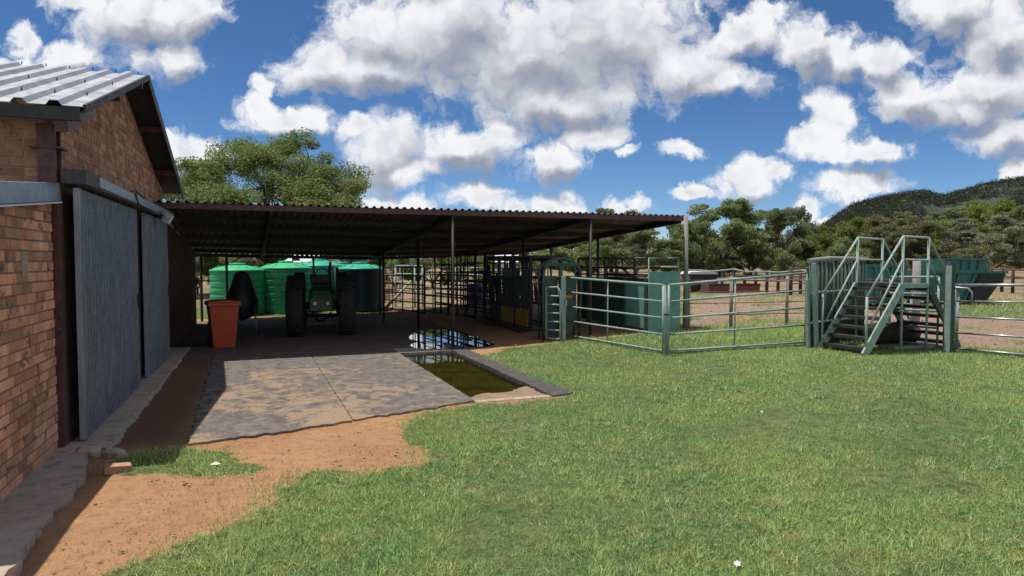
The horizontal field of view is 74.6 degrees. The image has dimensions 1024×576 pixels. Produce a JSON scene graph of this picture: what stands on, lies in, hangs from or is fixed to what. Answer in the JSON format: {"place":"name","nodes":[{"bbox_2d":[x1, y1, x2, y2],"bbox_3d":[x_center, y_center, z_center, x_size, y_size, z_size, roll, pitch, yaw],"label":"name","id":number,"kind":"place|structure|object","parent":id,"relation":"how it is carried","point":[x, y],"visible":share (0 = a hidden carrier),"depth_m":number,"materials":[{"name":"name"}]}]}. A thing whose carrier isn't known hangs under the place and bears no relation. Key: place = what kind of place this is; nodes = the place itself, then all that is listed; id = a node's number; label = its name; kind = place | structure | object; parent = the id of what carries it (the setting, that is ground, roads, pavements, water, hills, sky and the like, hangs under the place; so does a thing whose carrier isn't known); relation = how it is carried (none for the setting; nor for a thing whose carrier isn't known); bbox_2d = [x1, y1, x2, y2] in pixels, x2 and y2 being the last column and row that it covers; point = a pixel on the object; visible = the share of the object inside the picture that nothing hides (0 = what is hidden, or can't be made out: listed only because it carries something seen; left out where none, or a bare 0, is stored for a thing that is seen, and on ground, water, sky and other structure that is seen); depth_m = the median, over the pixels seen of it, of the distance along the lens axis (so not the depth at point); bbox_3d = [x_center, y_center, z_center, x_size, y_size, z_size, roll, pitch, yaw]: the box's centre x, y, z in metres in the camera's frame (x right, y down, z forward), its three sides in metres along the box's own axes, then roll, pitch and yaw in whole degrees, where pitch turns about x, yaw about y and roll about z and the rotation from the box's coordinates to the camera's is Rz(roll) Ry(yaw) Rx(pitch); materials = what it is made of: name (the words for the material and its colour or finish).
{"place":"outdoors","nodes":[
{"label":"outdoors","id":0,"kind":"place"},
{"bbox_2d":[285,255,339,262],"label":"tin building","id":1,"kind":"structure","parent":0,"point":[295,260],"depth_m":40.25,"materials":[{"name":"white paint"}]},
{"bbox_2d":[173,315,457,359],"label":"shed floor","id":2,"kind":"structure","parent":0,"point":[372,333],"depth_m":15.14,"materials":[{"name":"concrete"}]},
{"bbox_2d":[204,299,240,347],"bbox_3d":[-5.858,0.710,13.610,0.614,0.948,0.718,-1,3,-30],"label":"wheelie bin","id":3,"kind":"object","parent":2,"relation":"on","point":[222,314],"visible":1,"depth_m":13.37,"materials":[{"name":"orange plastic"}]},
{"bbox_2d":[226,271,258,334],"bbox_3d":[-6.308,0.348,15.709,0.770,1.487,0.770,-1,3,-21],"label":"feed hopper","id":4,"kind":"object","parent":2,"relation":"on","point":[242,289],"visible":0.77,"depth_m":15.50,"materials":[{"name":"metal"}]},
{"bbox_2d":[285,262,355,336],"bbox_3d":[-4.548,0.230,16.089,1.520,1.722,2.584,-1,3,-15],"label":"tractor","id":5,"kind":"object","parent":2,"relation":"on","point":[321,296],"visible":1,"depth_m":15.15,"materials":[{"name":"rubber"}]},
{"bbox_2d":[153,200,688,347],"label":"open shed","id":6,"kind":"structure","parent":2,"relation":"on","point":[285,230],"depth_m":15.94,"materials":[{"name":"red metal"}]},
{"bbox_2d":[411,341,444,348],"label":"puddle","id":7,"kind":"object","parent":2,"relation":"on","point":[421,345],"visible":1,"depth_m":13.71,"materials":[{"name":"liquid"}]},
{"bbox_2d":[409,329,494,346],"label":"puddle","id":8,"kind":"object","parent":2,"relation":"on","point":[444,336],"visible":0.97,"depth_m":14.92,"materials":[{"name":"liquid"}]},
{"bbox_2d":[403,353,524,396],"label":"water","id":9,"kind":"structure","parent":0,"point":[465,376],"depth_m":10.60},
{"bbox_2d":[0,0,1023,254],"label":"sky","id":10,"kind":"structure","parent":0,"point":[658,107],"materials":[{"name":"blue"}]},
{"bbox_2d":[19,265,1023,575],"bbox_3d":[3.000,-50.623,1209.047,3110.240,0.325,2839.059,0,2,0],"label":"ground","id":11,"kind":"structure","parent":0,"point":[161,421],"depth_m":5.88,"materials":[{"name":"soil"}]},
{"bbox_2d":[0,451,87,575],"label":"concrete plinth","id":12,"kind":"structure","parent":11,"relation":"on","point":[32,502],"depth_m":4.80,"materials":[{"name":"concrete"}]},
{"bbox_2d":[75,443,101,458],"bbox_3d":[-3.856,1.481,6.101,0.258,0.113,0.181,0,2,0],"label":"concrete rubble","id":13,"kind":"object","parent":11,"relation":"on","point":[94,450],"visible":0.81,"depth_m":6.06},
{"bbox_2d":[0,61,196,499],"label":"brick barn","id":14,"kind":"structure","parent":11,"relation":"on","point":[98,316],"depth_m":6.64,"materials":[{"name":"brown brick"}]},
{"bbox_2d":[73,188,140,439],"bbox_3d":[-4.564,0.191,7.715,0.080,2.380,2.940,-1,3,-20],"label":"sliding door","id":15,"kind":"structure","parent":14,"relation":"in","point":[108,304],"depth_m":7.22,"materials":[{"name":"metal"}]},
{"bbox_2d":[141,213,169,376],"bbox_3d":[-5.696,0.057,10.822,0.080,2.380,2.280,-1,3,-20],"label":"sliding door","id":16,"kind":"structure","parent":14,"relation":"in","point":[156,288],"depth_m":10.49,"materials":[{"name":"metal"}]},
{"bbox_2d":[102,447,128,458],"bbox_3d":[-3.601,1.494,6.117,0.208,0.085,0.139,1,3,16],"label":"concrete rubble","id":17,"kind":"object","parent":11,"relation":"on","point":[113,452],"visible":1,"depth_m":6.08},
{"bbox_2d":[103,462,131,474],"bbox_3d":[-3.335,1.526,5.680,0.200,0.070,0.100,5,2,-34],"label":"brick bit","id":18,"kind":"object","parent":11,"relation":"on","point":[112,468],"visible":0.95,"depth_m":5.64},
{"bbox_2d":[55,347,189,451],"bbox_3d":[-5.250,1.419,9.632,0.623,0.200,7.578,-1,3,-21],"label":"concrete step","id":19,"kind":"object","parent":11,"relation":"on","point":[109,431],"visible":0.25,"depth_m":7.78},
{"bbox_2d":[195,253,221,293],"bbox_3d":[-15.767,-0.987,34.213,3.081,2.546,2.635,0,2,5],"label":"tree","id":20,"kind":"object","parent":11,"relation":"on","point":[210,263],"visible":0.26,"depth_m":33.71,"materials":[{"name":"green plant"}]},
{"bbox_2d":[195,253,258,266],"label":"tree","id":21,"kind":"object","parent":11,"relation":"on","point":[231,259],"visible":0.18,"depth_m":54.62,"materials":[{"name":"green plant"}]},
{"bbox_2d":[209,263,264,314],"bbox_3d":[-8.825,0.029,21.622,1.664,1.670,1.664,0,2,0],"label":"water tank","id":22,"kind":"object","parent":11,"relation":"on","point":[218,282],"visible":0.59,"depth_m":21.07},
{"bbox_2d":[234,254,275,266],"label":"tree","id":23,"kind":"object","parent":11,"relation":"on","point":[250,262],"visible":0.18,"depth_m":48.63,"materials":[{"name":"green plant"}]},
{"bbox_2d":[161,127,373,264],"bbox_3d":[-12.040,-3.639,32.172,11.516,8.311,12.146,0,2,0],"label":"tree","id":24,"kind":"object","parent":11,"relation":"on","point":[205,180],"visible":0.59,"depth_m":30.23,"materials":[{"name":"green plant"}]},
{"bbox_2d":[188,353,351,445],"bbox_3d":[-3.511,1.460,9.591,1.685,0.200,6.128,-1,3,-21],"label":"concrete apron","id":25,"kind":"object","parent":11,"relation":"on","point":[252,396],"visible":0.89,"depth_m":8.43,"materials":[{"name":"concrete"}]},
{"bbox_2d":[259,261,311,313],"bbox_3d":[-7.564,-0.045,22.519,1.684,1.740,1.684,0,2,0],"label":"water tank","id":26,"kind":"object","parent":11,"relation":"on","point":[277,274],"visible":0.52,"depth_m":21.75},
{"bbox_2d":[298,259,341,309],"bbox_3d":[-6.960,-0.153,24.216,1.744,1.810,1.744,0,2,0],"label":"water tank","id":27,"kind":"object","parent":11,"relation":"on","point":[321,263],"visible":0.18,"depth_m":23.60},
{"bbox_2d":[334,267,338,312],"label":"pen fence","id":28,"kind":"object","parent":11,"relation":"on","point":[336,270],"visible":0.72,"depth_m":21.68,"materials":[{"name":"metal"}]},
{"bbox_2d":[338,262,382,311],"bbox_3d":[-5.281,-0.060,23.319,1.604,1.700,1.604,0,2,0],"label":"water tank","id":29,"kind":"object","parent":11,"relation":"on","point":[367,284],"visible":0.56,"depth_m":22.67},
{"bbox_2d":[310,349,473,420],"bbox_3d":[-2.068,1.429,10.380,1.581,0.200,5.704,-1,3,-21],"label":"concrete apron","id":30,"kind":"object","parent":11,"relation":"on","point":[366,384],"visible":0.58,"depth_m":9.52,"materials":[{"name":"concrete"}]},
{"bbox_2d":[385,268,400,302],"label":"pen fence","id":31,"kind":"object","parent":11,"relation":"on","point":[389,288],"visible":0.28,"depth_m":26.71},
{"bbox_2d":[368,258,426,287],"bbox_3d":[-6.205,-1.167,36.276,3.262,2.738,2.790,-1,3,-25],"label":"tree","id":32,"kind":"object","parent":11,"relation":"on","point":[371,262],"visible":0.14,"depth_m":35.81,"materials":[{"name":"green plant"}]},
{"bbox_2d":[381,266,424,313],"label":"pen fence","id":33,"kind":"object","parent":11,"relation":"on","point":[402,284],"visible":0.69,"depth_m":22.42,"materials":[{"name":"metal"}]},
{"bbox_2d":[395,259,415,307],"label":"pen gate","id":34,"kind":"structure","parent":11,"relation":"on","point":[396,289],"depth_m":24.39,"materials":[{"name":"metal"}]},
{"bbox_2d":[414,258,422,307],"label":"pen gate","id":35,"kind":"structure","parent":11,"relation":"on","point":[421,269],"depth_m":23.84,"materials":[{"name":"metal"}]},
{"bbox_2d":[393,347,451,354],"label":"concrete kerb","id":36,"kind":"structure","parent":11,"relation":"on","point":[407,351],"depth_m":13.05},
{"bbox_2d":[400,257,459,286],"bbox_3d":[-4.410,-1.132,36.855,3.684,2.580,3.234,-1,3,-12],"label":"tree","id":37,"kind":"object","parent":11,"relation":"on","point":[426,265],"visible":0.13,"depth_m":36.60,"materials":[{"name":"green plant"}]},
{"bbox_2d":[425,272,448,314],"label":"pen fence","id":38,"kind":"object","parent":11,"relation":"on","point":[432,288],"visible":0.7,"depth_m":21.36,"materials":[{"name":"metal"}]},
{"bbox_2d":[434,253,475,318],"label":"pen fence","id":39,"kind":"object","parent":11,"relation":"on","point":[456,284],"visible":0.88,"depth_m":19.88,"materials":[{"name":"metal"}]},
{"bbox_2d":[447,272,476,316],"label":"pen fence","id":40,"kind":"object","parent":11,"relation":"on","point":[464,289],"visible":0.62,"depth_m":19.78,"materials":[{"name":"metal"}]},
{"bbox_2d":[438,256,493,284],"bbox_3d":[-2.187,-1.142,35.693,3.262,2.738,2.790,-2,3,-40],"label":"tree","id":41,"kind":"object","parent":11,"relation":"on","point":[470,258],"visible":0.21,"depth_m":35.21,"materials":[{"name":"green plant"}]},
{"bbox_2d":[468,283,482,303],"bbox_3d":[-1.353,0.288,24.535,0.580,0.900,0.580,0,2,0],"label":"plastic barrel","id":42,"kind":"object","parent":11,"relation":"on","point":[472,294],"visible":0.2,"depth_m":24.31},
{"bbox_2d":[460,252,505,312],"bbox_3d":[-0.954,-0.156,20.636,0.074,1.890,3.369,-1,3,-27],"label":"pen fence","id":43,"kind":"object","parent":11,"relation":"on","point":[494,263],"visible":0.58,"depth_m":20.90,"materials":[{"name":"metal"}]},
{"bbox_2d":[476,272,497,320],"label":"pen fence","id":44,"kind":"object","parent":11,"relation":"on","point":[485,299],"visible":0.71,"depth_m":18.55,"materials":[{"name":"metal"}]},
{"bbox_2d":[463,262,536,305],"bbox_3d":[-0.407,-0.152,23.928,2.983,1.554,0.074,-1,3,-29],"label":"pen fence","id":45,"kind":"object","parent":11,"relation":"on","point":[478,287],"visible":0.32,"depth_m":23.52,"materials":[{"name":"metal"}]},
{"bbox_2d":[448,347,573,396],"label":"concrete kerb","id":46,"kind":"structure","parent":11,"relation":"on","point":[506,371],"depth_m":10.40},
{"bbox_2d":[474,395,549,402],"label":"concrete kerb","id":47,"kind":"structure","parent":11,"relation":"on","point":[504,399],"depth_m":8.65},
{"bbox_2d":[474,255,562,331],"bbox_3d":[0.094,0.059,17.383,1.150,1.785,3.435,-1,3,-21],"label":"cattle crush","id":48,"kind":"object","parent":11,"relation":"on","point":[514,289],"visible":0.91,"depth_m":16.96,"materials":[{"name":"metal"}]},
{"bbox_2d":[56,293,1023,575],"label":"grass","id":49,"kind":"structure","parent":11,"relation":"on","point":[788,499],"depth_m":5.43,"materials":[{"name":"plant"}]},
{"bbox_2d":[516,246,571,275],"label":"tree","id":50,"kind":"object","parent":11,"relation":"on","point":[557,251],"visible":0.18,"depth_m":54.91,"materials":[{"name":"green plant"}]},
{"bbox_2d":[545,286,560,339],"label":"rung gate","id":51,"kind":"structure","parent":11,"relation":"on","point":[559,321],"depth_m":13.99,"materials":[{"name":"metal"}]},
{"bbox_2d":[537,257,582,340],"bbox_3d":[1.021,0.215,14.450,0.918,1.766,0.408,-1,3,-16],"label":"headgate","id":52,"kind":"object","parent":11,"relation":"on","point":[551,281],"visible":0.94,"depth_m":14.33,"materials":[{"name":"metal"}]},
{"bbox_2d":[544,276,557,335],"bbox_3d":[0.820,0.389,14.306,0.310,1.288,0.030,-1,3,-16],"label":"door leaf","id":53,"kind":"structure","parent":52,"relation":"in","point":[549,281],"depth_m":14.30,"materials":[{"name":"green paint"}]},
{"bbox_2d":[566,276,576,334],"bbox_3d":[1.234,0.384,14.422,0.310,1.288,0.030,-1,3,-16],"label":"door leaf","id":54,"kind":"structure","parent":52,"relation":"in","point":[571,284],"depth_m":14.41,"materials":[{"name":"green paint"}]},
{"bbox_2d":[561,276,566,340],"bbox_3d":[1.093,0.434,14.066,0.097,1.360,0.085,-1,3,-21],"label":"gate post","id":55,"kind":"object","parent":11,"relation":"on","point":[563,308],"visible":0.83,"depth_m":14.05,"materials":[{"name":"metal"}]},
{"bbox_2d":[548,242,611,274],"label":"tree","id":56,"kind":"object","parent":11,"relation":"on","point":[574,256],"visible":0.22,"depth_m":56.74,"materials":[{"name":"green plant"}]},
{"bbox_2d":[578,208,645,271],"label":"tree","id":57,"kind":"object","parent":11,"relation":"on","point":[607,210],"visible":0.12,"depth_m":80.37,"materials":[{"name":"green plant"}]},
{"bbox_2d":[566,277,664,351],"bbox_3d":[1.907,0.468,13.093,0.058,1.317,3.115,-1,3,-29],"label":"cattle fence","id":58,"kind":"object","parent":11,"relation":"on","point":[619,281],"visible":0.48,"depth_m":12.95,"materials":[{"name":"metal"}]},
{"bbox_2d":[213,235,1021,268],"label":"woodland","id":59,"kind":"object","parent":11,"relation":"on","point":[1004,265],"visible":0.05,"depth_m":115.75,"materials":[{"name":"green plant"}]},
{"bbox_2d":[577,257,680,333],"bbox_3d":[2.703,0.100,16.105,0.905,1.666,3.247,-1,3,-21],"label":"fence","id":60,"kind":"object","parent":11,"relation":"on","point":[650,308],"visible":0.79,"depth_m":15.17,"materials":[{"name":"metal"}]},
{"bbox_2d":[649,271,680,332],"bbox_3d":[3.318,0.304,14.631,0.800,1.325,0.035,-1,3,-21],"label":"end door","id":61,"kind":"structure","parent":60,"relation":"in","point":[655,292],"depth_m":14.59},
{"bbox_2d":[576,228,683,277],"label":"tree","id":62,"kind":"object","parent":11,"relation":"on","point":[644,237],"visible":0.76,"depth_m":50.62,"materials":[{"name":"green plant"}]},
{"bbox_2d":[624,239,681,271],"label":"tree","id":63,"kind":"object","parent":11,"relation":"on","point":[634,249],"visible":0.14,"depth_m":60.98,"materials":[{"name":"green plant"}]},
{"bbox_2d":[662,285,668,355],"bbox_3d":[2.642,0.589,11.557,0.169,1.273,0.085,-1,3,-21],"label":"fence post","id":64,"kind":"object","parent":11,"relation":"on","point":[665,349],"visible":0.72,"depth_m":11.53,"materials":[{"name":"metal"}]},
{"bbox_2d":[660,220,723,269],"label":"tree","id":65,"kind":"object","parent":11,"relation":"on","point":[697,230],"visible":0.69,"depth_m":54.13,"materials":[{"name":"green plant"}]},
{"bbox_2d":[680,271,717,290],"bbox_3d":[9.540,-0.343,34.247,1.528,1.020,1.800,0,2,0],"label":"farm trailer","id":66,"kind":"object","parent":11,"relation":"on","point":[699,275],"visible":0.46,"depth_m":33.55,"materials":[{"name":"metal"}]},
{"bbox_2d":[683,247,731,276],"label":"tree","id":67,"kind":"object","parent":11,"relation":"on","point":[723,263],"visible":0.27,"depth_m":56.72,"materials":[{"name":"green plant"}]},
{"bbox_2d":[677,198,771,276],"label":"tree","id":68,"kind":"object","parent":11,"relation":"on","point":[737,214],"visible":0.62,"depth_m":58.01,"materials":[{"name":"green plant"}]},
{"bbox_2d":[701,283,760,292],"bbox_3d":[10.678,-0.003,32.870,2.677,0.440,0.930,0,3,-9],"label":"feed trough","id":69,"kind":"object","parent":11,"relation":"on","point":[739,287],"visible":0.72,"depth_m":32.48,"materials":[{"name":"metal"}]},
{"bbox_2d":[667,272,807,351],"bbox_3d":[4.131,0.427,12.195,3.000,1.423,0.058,-1,3,-19],"label":"cattle fence","id":70,"kind":"object","parent":11,"relation":"on","point":[734,295],"visible":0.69,"depth_m":12.15,"materials":[{"name":"metal"}]},
{"bbox_2d":[688,267,805,293],"bbox_3d":[11.607,-0.360,33.319,0.390,1.294,7.056,-2,3,-37],"label":"pole fence","id":71,"kind":"object","parent":11,"relation":"on","point":[755,272],"visible":0.51,"depth_m":32.61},
{"bbox_2d":[719,252,775,275],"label":"tree","id":72,"kind":"object","parent":11,"relation":"on","point":[733,257],"visible":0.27,"depth_m":66.10,"materials":[{"name":"green plant"}]},
{"bbox_2d":[720,225,788,274],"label":"tree","id":73,"kind":"object","parent":11,"relation":"on","point":[772,237],"visible":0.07,"depth_m":68.44,"materials":[{"name":"green plant"}]},
{"bbox_2d":[731,208,820,274],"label":"tree","id":74,"kind":"object","parent":11,"relation":"on","point":[778,221],"visible":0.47,"depth_m":60.30,"materials":[{"name":"green plant"}]},
{"bbox_2d":[759,241,806,278],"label":"tree","id":75,"kind":"object","parent":11,"relation":"on","point":[778,255],"visible":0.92,"depth_m":55.36,"materials":[{"name":"green plant"}]},
{"bbox_2d":[765,205,818,247],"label":"tree","id":76,"kind":"object","parent":11,"relation":"on","point":[800,212],"visible":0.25,"depth_m":87.17,"materials":[{"name":"green plant"}]},
{"bbox_2d":[688,276,909,327],"bbox_3d":[7.160,0.358,16.462,6.229,1.320,0.238,-1,3,-12],"label":"paddock fence","id":77,"kind":"object","parent":11,"relation":"on","point":[786,301],"visible":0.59,"depth_m":16.05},
{"bbox_2d":[789,266,808,294],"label":"pole fence","id":78,"kind":"object","parent":11,"relation":"on","point":[791,268],"visible":0.25,"depth_m":29.98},
{"bbox_2d":[789,234,828,272],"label":"tree","id":79,"kind":"object","parent":11,"relation":"on","point":[815,247],"visible":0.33,"depth_m":59.39,"materials":[{"name":"green plant"}]},
{"bbox_2d":[799,224,861,265],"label":"tree","id":80,"kind":"object","parent":11,"relation":"on","point":[826,239],"visible":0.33,"depth_m":64.25,"materials":[{"name":"green plant"}]},
{"bbox_2d":[804,256,868,347],"bbox_3d":[6.241,0.259,12.844,2.433,1.733,0.208,-2,3,-39],"label":"pole screen","id":81,"kind":"object","parent":11,"relation":"on","point":[822,270],"visible":0.62,"depth_m":12.60,"materials":[{"name":"green paint"}]},
{"bbox_2d":[814,236,870,262],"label":"tree","id":82,"kind":"object","parent":11,"relation":"on","point":[839,247],"visible":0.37,"depth_m":55.44,"materials":[{"name":"green plant"}]},
{"bbox_2d":[832,220,892,263],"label":"tree","id":83,"kind":"object","parent":11,"relation":"on","point":[844,224],"visible":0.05,"depth_m":70.49,"materials":[{"name":"green plant"}]},
{"bbox_2d":[837,216,895,263],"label":"tree","id":84,"kind":"object","parent":11,"relation":"on","point":[858,222],"visible":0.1,"depth_m":108.93,"materials":[{"name":"green plant"}]},
{"bbox_2d":[865,264,910,306],"bbox_3d":[12.476,-0.071,23.241,1.575,1.490,1.620,0,2,-6],"label":"skip","id":85,"kind":"object","parent":11,"relation":"on","point":[872,271],"visible":0.34,"depth_m":22.45,"materials":[{"name":"teal paint"}]},
{"bbox_2d":[817,235,960,355],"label":"stile stairs","id":86,"kind":"structure","parent":11,"relation":"on","point":[897,288],"depth_m":12.02,"materials":[{"name":"metal"}]},
{"bbox_2d":[859,321,920,343],"bbox_3d":[7.266,0.852,12.913,1.128,0.440,0.460,-1,3,-19],"label":"log","id":87,"kind":"object","parent":11,"relation":"on","point":[890,333],"visible":0.67,"depth_m":12.73,"materials":[{"name":"brown wood"}]},
{"bbox_2d":[859,211,935,264],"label":"tree","id":88,"kind":"object","parent":11,"relation":"on","point":[877,221],"visible":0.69,"depth_m":67.11,"materials":[{"name":"green plant"}]},
{"bbox_2d":[889,344,934,349],"bbox_3d":[7.229,1.065,12.145,0.900,0.050,0.120,-1,3,-16],"label":"plank","id":89,"kind":"object","parent":11,"relation":"on","point":[910,346],"visible":0.93,"depth_m":12.09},
{"bbox_2d":[889,276,939,347],"bbox_3d":[7.545,0.423,12.635,0.045,1.321,0.896,-2,3,-35],"label":"rail fence","id":90,"kind":"object","parent":11,"relation":"on","point":[937,328],"visible":0.57,"depth_m":12.51,"materials":[{"name":"metal"}]},
{"bbox_2d":[912,261,920,320],"bbox_3d":[10.179,0.156,16.929,0.205,1.684,0.190,0,2,0],"label":"fence post","id":91,"kind":"object","parent":11,"relation":"on","point":[916,270],"visible":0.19,"depth_m":16.85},
{"bbox_2d":[890,221,981,263],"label":"tree","id":92,"kind":"object","parent":11,"relation":"on","point":[927,227],"visible":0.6,"depth_m":63.35,"materials":[{"name":"green plant"}]},
{"bbox_2d":[905,206,983,238],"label":"tree","id":93,"kind":"object","parent":11,"relation":"on","point":[953,212],"visible":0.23,"depth_m":107.92,"materials":[{"name":"green plant"}]},
{"bbox_2d":[942,262,955,352],"bbox_3d":[7.644,0.358,11.712,0.209,1.630,0.132,-1,3,-24],"label":"fence post","id":94,"kind":"object","parent":11,"relation":"on","point":[949,306],"visible":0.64,"depth_m":11.65,"materials":[{"name":"metal"}]},
{"bbox_2d":[916,258,989,270],"bbox_3d":[17.877,-0.359,27.348,1.902,1.710,1.620,0,2,-6],"label":"skip","id":95,"kind":"object","parent":11,"relation":"on","point":[976,264],"visible":0.3,"depth_m":26.60,"materials":[{"name":"teal paint"}]},
{"bbox_2d":[903,270,1007,304],"bbox_3d":[15.977,-0.007,24.520,3.139,1.250,1.625,0,2,-6],"label":"skip","id":96,"kind":"object","parent":11,"relation":"on","point":[978,277],"visible":0.45,"depth_m":23.77,"materials":[{"name":"teal paint"}]},
{"bbox_2d":[937,238,994,270],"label":"tree","id":97,"kind":"object","parent":11,"relation":"on","point":[949,246],"visible":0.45,"depth_m":49.40,"materials":[{"name":"green plant"}]},
{"bbox_2d":[930,218,1003,262],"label":"tree","id":98,"kind":"object","parent":11,"relation":"on","point":[985,229],"visible":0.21,"depth_m":74.36,"materials":[{"name":"green plant"}]},
{"bbox_2d":[938,214,1023,270],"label":"tree","id":99,"kind":"object","parent":11,"relation":"on","point":[1002,250],"visible":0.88,"depth_m":57.51,"materials":[{"name":"green plant"}]},
{"bbox_2d":[941,198,1023,224],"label":"tree","id":100,"kind":"object","parent":11,"relation":"on","point":[976,209],"visible":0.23,"depth_m":116.47,"materials":[{"name":"green plant"}]},
{"bbox_2d":[954,284,1023,355],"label":"pipe gate","id":101,"kind":"structure","parent":11,"relation":"on","point":[963,286],"depth_m":11.52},
{"bbox_2d":[980,205,1023,268],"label":"tree","id":102,"kind":"object","parent":11,"relation":"on","point":[1017,212],"visible":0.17,"depth_m":93.59,"materials":[{"name":"green plant"}]},
{"bbox_2d":[989,266,1023,292],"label":"pole fence","id":103,"kind":"object","parent":11,"relation":"on","point":[1012,276],"visible":0.61,"depth_m":32.02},
{"bbox_2d":[991,221,1023,266],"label":"tree","id":104,"kind":"object","parent":11,"relation":"on","point":[1013,241],"visible":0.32,"depth_m":60.87,"materials":[{"name":"green plant"}]},
{"bbox_2d":[834,180,1023,237],"bbox_3d":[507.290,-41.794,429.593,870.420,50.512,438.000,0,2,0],"label":"hill","id":105,"kind":"structure","parent":0,"point":[939,208],"depth_m":325.52,"materials":[{"name":"plant"}]},
{"bbox_2d":[817,175,1023,235],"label":"hill woodland","id":106,"kind":"object","parent":105,"relation":"on","point":[846,213],"visible":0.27,"depth_m":331.06,"materials":[{"name":"green plant"}]},
{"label":"trough bottom","id":107,"kind":"structure","parent":0,"visible":0},
{"bbox_2d":[470,386,544,402],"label":"sand bank","id":108,"kind":"structure","parent":107,"relation":"on","point":[523,391],"depth_m":8.97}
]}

